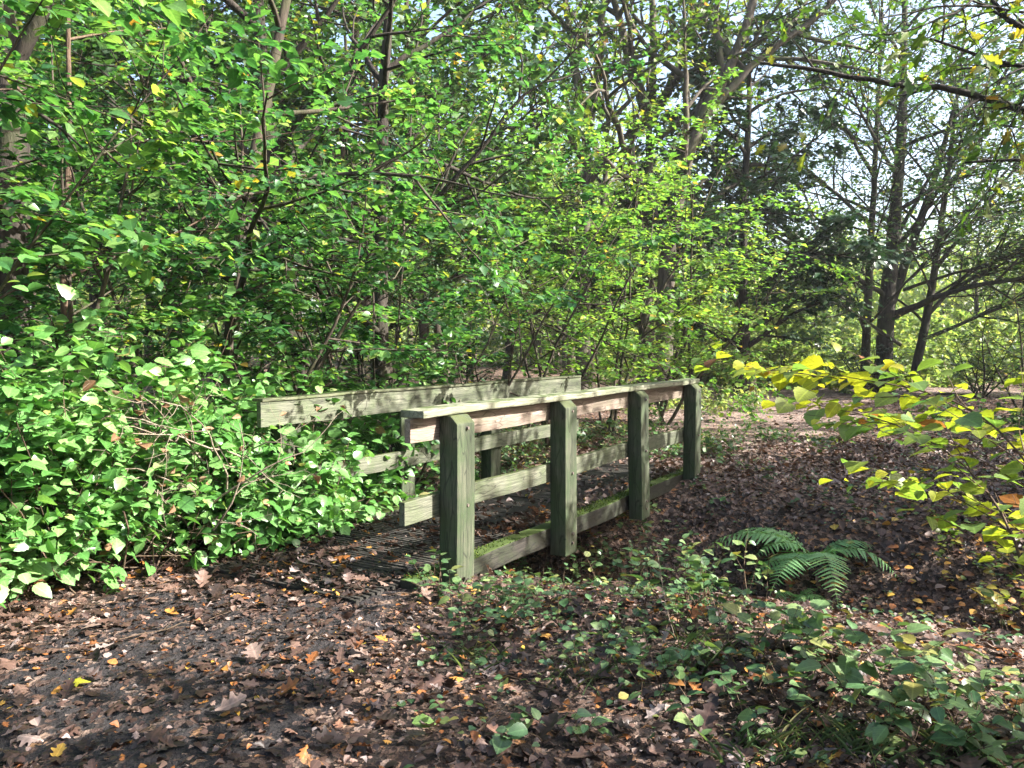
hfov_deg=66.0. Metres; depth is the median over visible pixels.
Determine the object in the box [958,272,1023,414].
hawthorn shrub
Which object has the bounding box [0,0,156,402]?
tree
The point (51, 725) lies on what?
path
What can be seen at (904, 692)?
seedling
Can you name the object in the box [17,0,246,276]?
woodland tree
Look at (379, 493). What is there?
bramble bush
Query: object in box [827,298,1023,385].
scrub bush
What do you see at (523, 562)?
seedling
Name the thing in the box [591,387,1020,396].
crossing path
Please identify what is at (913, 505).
seedling
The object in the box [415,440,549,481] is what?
bramble bush
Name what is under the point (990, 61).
oak tree
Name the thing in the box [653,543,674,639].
dry stalk
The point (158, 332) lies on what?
holly bush
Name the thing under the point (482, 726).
fallen twig
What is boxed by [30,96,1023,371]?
woodland
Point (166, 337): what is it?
dead branch
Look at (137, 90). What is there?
woodland tree
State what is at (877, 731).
seedling
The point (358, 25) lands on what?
woodland tree
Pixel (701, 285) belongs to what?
hornbeam sapling
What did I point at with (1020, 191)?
woodland tree
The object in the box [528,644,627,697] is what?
grass tuft
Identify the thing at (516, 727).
seedling
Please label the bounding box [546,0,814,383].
oak tree
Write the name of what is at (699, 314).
hornbeam sapling
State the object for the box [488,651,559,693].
fallen twig
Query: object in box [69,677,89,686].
fallen leaf
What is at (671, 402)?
bramble bush
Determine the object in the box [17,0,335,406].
woodland tree
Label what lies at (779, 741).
grass tuft
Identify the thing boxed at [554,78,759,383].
woodland tree
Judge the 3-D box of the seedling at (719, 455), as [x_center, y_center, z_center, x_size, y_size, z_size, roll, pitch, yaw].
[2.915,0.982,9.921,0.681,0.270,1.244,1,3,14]
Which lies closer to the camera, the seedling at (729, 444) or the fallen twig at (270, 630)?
the fallen twig at (270, 630)
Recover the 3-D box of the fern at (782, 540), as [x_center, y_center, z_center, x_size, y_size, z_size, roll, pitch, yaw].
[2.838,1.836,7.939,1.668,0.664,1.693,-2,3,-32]
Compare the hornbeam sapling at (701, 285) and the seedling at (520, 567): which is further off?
the hornbeam sapling at (701, 285)
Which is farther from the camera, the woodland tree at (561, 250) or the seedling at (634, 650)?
the woodland tree at (561, 250)
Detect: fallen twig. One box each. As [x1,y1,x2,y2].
[60,609,240,649]
[247,618,299,635]
[390,587,494,594]
[469,699,514,737]
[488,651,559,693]
[640,699,747,708]
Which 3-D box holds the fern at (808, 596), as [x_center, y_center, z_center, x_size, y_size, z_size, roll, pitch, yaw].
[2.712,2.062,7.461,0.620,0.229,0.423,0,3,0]
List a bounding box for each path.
[0,588,413,767]
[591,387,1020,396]
[623,379,1021,466]
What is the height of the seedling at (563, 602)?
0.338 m
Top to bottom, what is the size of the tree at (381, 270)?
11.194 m
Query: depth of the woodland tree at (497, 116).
38.14 m
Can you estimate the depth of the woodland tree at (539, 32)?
15.49 m
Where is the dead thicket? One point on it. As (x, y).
(88, 385)
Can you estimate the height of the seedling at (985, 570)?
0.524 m
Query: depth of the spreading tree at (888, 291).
24.80 m
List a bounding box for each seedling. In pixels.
[405,547,450,600]
[424,565,542,642]
[444,569,562,617]
[492,706,541,753]
[503,550,548,577]
[507,556,530,571]
[515,551,632,626]
[520,707,613,744]
[546,535,632,584]
[563,615,792,709]
[568,510,628,579]
[592,499,699,586]
[594,574,684,646]
[612,529,772,618]
[616,502,653,546]
[627,540,691,587]
[655,632,756,689]
[656,654,813,751]
[659,545,803,687]
[702,434,744,457]
[716,453,773,476]
[723,600,972,706]
[733,588,841,658]
[763,469,851,501]
[784,487,906,550]
[794,641,1023,767]
[858,646,1023,764]
[908,470,997,532]
[930,515,1006,592]
[937,534,1021,592]
[971,574,1023,633]
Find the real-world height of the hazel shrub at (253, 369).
6.120 m
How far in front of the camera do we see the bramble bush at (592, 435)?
12.14 m
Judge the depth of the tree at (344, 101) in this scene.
6.94 m
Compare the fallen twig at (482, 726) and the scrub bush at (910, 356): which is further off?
the scrub bush at (910, 356)
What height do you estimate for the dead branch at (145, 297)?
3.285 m
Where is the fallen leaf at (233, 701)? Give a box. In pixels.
[215,691,246,710]
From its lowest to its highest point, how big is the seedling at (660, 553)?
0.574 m
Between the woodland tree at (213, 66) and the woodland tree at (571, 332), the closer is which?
the woodland tree at (213, 66)
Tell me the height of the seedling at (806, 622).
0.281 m
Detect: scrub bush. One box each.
[568,311,956,393]
[686,302,1023,391]
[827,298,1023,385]
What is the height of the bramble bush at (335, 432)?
2.584 m
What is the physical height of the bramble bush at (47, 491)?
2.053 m
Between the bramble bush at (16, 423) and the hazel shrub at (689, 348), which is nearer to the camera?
the bramble bush at (16, 423)
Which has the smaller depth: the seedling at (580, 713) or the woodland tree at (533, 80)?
the seedling at (580, 713)
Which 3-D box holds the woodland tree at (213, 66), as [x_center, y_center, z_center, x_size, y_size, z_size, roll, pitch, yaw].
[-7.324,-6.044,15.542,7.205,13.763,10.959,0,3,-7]
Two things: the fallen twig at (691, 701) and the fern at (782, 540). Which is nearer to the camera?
the fallen twig at (691, 701)
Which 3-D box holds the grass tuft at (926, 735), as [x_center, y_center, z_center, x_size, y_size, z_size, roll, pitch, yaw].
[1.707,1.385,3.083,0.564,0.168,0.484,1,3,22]
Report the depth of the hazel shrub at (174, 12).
5.10 m
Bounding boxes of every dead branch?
[95,189,228,405]
[138,225,217,383]
[202,245,314,331]
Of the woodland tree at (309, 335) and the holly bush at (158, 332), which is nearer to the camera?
the holly bush at (158, 332)
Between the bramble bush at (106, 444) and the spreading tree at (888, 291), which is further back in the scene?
the spreading tree at (888, 291)
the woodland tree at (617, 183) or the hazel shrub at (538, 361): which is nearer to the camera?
the hazel shrub at (538, 361)
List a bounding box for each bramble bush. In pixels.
[0,247,417,600]
[0,283,311,611]
[0,403,254,580]
[0,539,110,607]
[60,429,429,566]
[150,328,479,547]
[318,442,432,522]
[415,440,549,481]
[512,404,748,459]
[528,372,856,459]
[588,370,821,416]
[847,393,1023,435]
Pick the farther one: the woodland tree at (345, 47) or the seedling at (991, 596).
the woodland tree at (345, 47)
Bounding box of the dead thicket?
[23,350,345,569]
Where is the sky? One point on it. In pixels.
(738, 18)
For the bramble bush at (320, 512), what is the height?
1.344 m
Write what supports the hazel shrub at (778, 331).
on the ground at (538, 562)
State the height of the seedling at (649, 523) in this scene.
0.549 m
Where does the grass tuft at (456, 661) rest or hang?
on the ground at (538, 562)
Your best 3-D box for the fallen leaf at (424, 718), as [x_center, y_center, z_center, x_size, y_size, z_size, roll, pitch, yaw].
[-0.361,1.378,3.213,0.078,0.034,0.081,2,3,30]
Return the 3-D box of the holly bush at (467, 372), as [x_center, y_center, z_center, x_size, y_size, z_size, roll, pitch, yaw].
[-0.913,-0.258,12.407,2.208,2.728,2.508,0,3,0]
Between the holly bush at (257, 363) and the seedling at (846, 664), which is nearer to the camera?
the seedling at (846, 664)
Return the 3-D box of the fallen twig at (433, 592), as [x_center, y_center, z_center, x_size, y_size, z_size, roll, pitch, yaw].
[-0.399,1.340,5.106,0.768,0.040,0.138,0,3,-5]
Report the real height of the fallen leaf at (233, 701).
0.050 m
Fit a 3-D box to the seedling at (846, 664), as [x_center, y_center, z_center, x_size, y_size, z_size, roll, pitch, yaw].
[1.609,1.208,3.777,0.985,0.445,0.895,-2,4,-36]
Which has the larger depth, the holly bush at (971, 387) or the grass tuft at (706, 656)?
the holly bush at (971, 387)
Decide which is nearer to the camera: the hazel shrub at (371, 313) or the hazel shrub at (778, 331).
the hazel shrub at (371, 313)
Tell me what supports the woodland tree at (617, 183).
on the ground at (538, 562)
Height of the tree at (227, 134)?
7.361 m
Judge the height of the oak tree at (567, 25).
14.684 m
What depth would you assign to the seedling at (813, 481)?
9.08 m
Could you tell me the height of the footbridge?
1.377 m
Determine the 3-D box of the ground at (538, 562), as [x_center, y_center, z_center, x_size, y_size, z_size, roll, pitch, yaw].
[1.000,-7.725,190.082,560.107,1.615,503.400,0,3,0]
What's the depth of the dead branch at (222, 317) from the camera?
7.43 m
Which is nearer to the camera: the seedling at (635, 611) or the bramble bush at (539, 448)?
the seedling at (635, 611)
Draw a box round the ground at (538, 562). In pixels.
[0,346,1023,767]
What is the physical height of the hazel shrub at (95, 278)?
5.562 m
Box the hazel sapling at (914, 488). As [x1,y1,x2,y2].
[690,337,1023,597]
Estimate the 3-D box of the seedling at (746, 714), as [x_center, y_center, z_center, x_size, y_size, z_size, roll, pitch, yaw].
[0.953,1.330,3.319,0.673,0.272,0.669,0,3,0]
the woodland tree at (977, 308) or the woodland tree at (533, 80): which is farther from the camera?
the woodland tree at (977, 308)
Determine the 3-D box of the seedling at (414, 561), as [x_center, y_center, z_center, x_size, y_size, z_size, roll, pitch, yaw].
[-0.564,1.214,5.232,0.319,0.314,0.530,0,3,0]
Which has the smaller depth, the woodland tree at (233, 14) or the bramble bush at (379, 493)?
the bramble bush at (379, 493)
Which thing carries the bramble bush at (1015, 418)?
on the ground at (538, 562)
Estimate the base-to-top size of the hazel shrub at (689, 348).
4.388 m
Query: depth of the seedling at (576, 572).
8.18 m
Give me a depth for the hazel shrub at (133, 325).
6.10 m
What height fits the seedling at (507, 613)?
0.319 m
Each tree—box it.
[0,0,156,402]
[0,10,366,495]
[16,0,333,413]
[16,0,350,377]
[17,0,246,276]
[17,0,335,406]
[21,0,270,357]
[31,0,466,394]
[31,0,468,395]
[33,0,655,452]
[87,0,584,408]
[148,0,583,428]
[183,0,604,383]
[193,2,453,369]
[207,0,561,385]
[214,0,614,384]
[246,0,527,379]
[328,3,576,374]
[398,0,665,379]
[439,0,722,389]
[447,11,684,386]
[456,111,637,373]
[515,0,927,404]
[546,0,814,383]
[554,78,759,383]
[600,0,1023,393]
[618,0,922,398]
[710,228,830,339]
[725,0,1023,236]
[896,188,1023,344]
[983,176,1023,374]
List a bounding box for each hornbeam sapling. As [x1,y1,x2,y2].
[466,109,806,435]
[562,66,869,426]
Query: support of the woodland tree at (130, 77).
on the ground at (538, 562)
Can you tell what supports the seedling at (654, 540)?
on the ground at (538, 562)
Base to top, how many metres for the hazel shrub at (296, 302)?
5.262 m
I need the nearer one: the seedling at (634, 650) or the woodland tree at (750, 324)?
the seedling at (634, 650)
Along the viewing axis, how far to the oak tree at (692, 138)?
19.77 m
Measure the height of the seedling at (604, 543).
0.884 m
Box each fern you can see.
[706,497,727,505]
[706,527,897,608]
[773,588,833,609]
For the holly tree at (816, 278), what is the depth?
21.38 m
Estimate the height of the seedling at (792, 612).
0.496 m
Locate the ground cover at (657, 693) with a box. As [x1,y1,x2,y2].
[11,423,1023,767]
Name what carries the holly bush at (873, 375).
on the ground at (538, 562)
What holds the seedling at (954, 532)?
on the ground at (538, 562)
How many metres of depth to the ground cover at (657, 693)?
4.30 m
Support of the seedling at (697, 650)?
on the ground at (538, 562)
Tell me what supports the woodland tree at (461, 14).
on the ground at (538, 562)
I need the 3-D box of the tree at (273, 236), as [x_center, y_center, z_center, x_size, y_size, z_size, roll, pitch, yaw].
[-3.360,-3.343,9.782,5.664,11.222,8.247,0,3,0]
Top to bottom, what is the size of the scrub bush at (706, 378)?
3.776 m
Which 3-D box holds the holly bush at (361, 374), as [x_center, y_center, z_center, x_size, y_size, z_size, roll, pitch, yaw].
[-1.910,-0.577,11.689,2.732,3.623,2.809,-2,3,-29]
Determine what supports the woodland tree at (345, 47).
on the ground at (538, 562)
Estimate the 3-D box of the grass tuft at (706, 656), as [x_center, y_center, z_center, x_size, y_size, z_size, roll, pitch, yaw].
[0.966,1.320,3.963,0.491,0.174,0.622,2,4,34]
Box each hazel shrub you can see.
[0,0,275,502]
[0,0,345,292]
[0,0,538,511]
[29,6,214,387]
[38,84,401,460]
[107,59,716,505]
[411,105,763,448]
[605,264,771,383]
[718,245,861,389]
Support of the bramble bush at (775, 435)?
on the ground at (538, 562)
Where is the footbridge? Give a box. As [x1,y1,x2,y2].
[207,375,702,604]
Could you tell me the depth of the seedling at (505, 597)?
4.82 m
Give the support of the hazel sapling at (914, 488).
on the ground at (538, 562)
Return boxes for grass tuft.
[429,633,511,681]
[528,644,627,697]
[655,619,770,678]
[683,705,836,767]
[778,685,924,767]
[887,701,1023,767]
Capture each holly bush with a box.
[124,297,384,461]
[160,275,345,441]
[294,223,484,451]
[394,287,523,436]
[828,332,910,394]
[923,311,1023,396]
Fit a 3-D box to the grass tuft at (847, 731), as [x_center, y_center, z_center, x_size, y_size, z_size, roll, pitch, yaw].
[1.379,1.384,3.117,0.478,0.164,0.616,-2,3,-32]
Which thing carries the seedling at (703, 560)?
on the ground at (538, 562)
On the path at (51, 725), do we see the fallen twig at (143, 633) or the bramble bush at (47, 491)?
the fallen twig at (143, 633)
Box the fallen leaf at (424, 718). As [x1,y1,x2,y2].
[412,713,435,727]
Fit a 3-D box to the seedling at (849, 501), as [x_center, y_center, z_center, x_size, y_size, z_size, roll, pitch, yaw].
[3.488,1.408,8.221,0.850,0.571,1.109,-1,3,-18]
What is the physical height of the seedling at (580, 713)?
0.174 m
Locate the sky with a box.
[30,0,1023,346]
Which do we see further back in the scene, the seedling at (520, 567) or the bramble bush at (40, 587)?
the seedling at (520, 567)
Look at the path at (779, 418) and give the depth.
16.30 m
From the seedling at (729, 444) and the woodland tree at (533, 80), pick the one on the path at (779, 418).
the seedling at (729, 444)
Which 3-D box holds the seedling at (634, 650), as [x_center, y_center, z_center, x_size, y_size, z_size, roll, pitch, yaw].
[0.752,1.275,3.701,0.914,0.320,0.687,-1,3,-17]

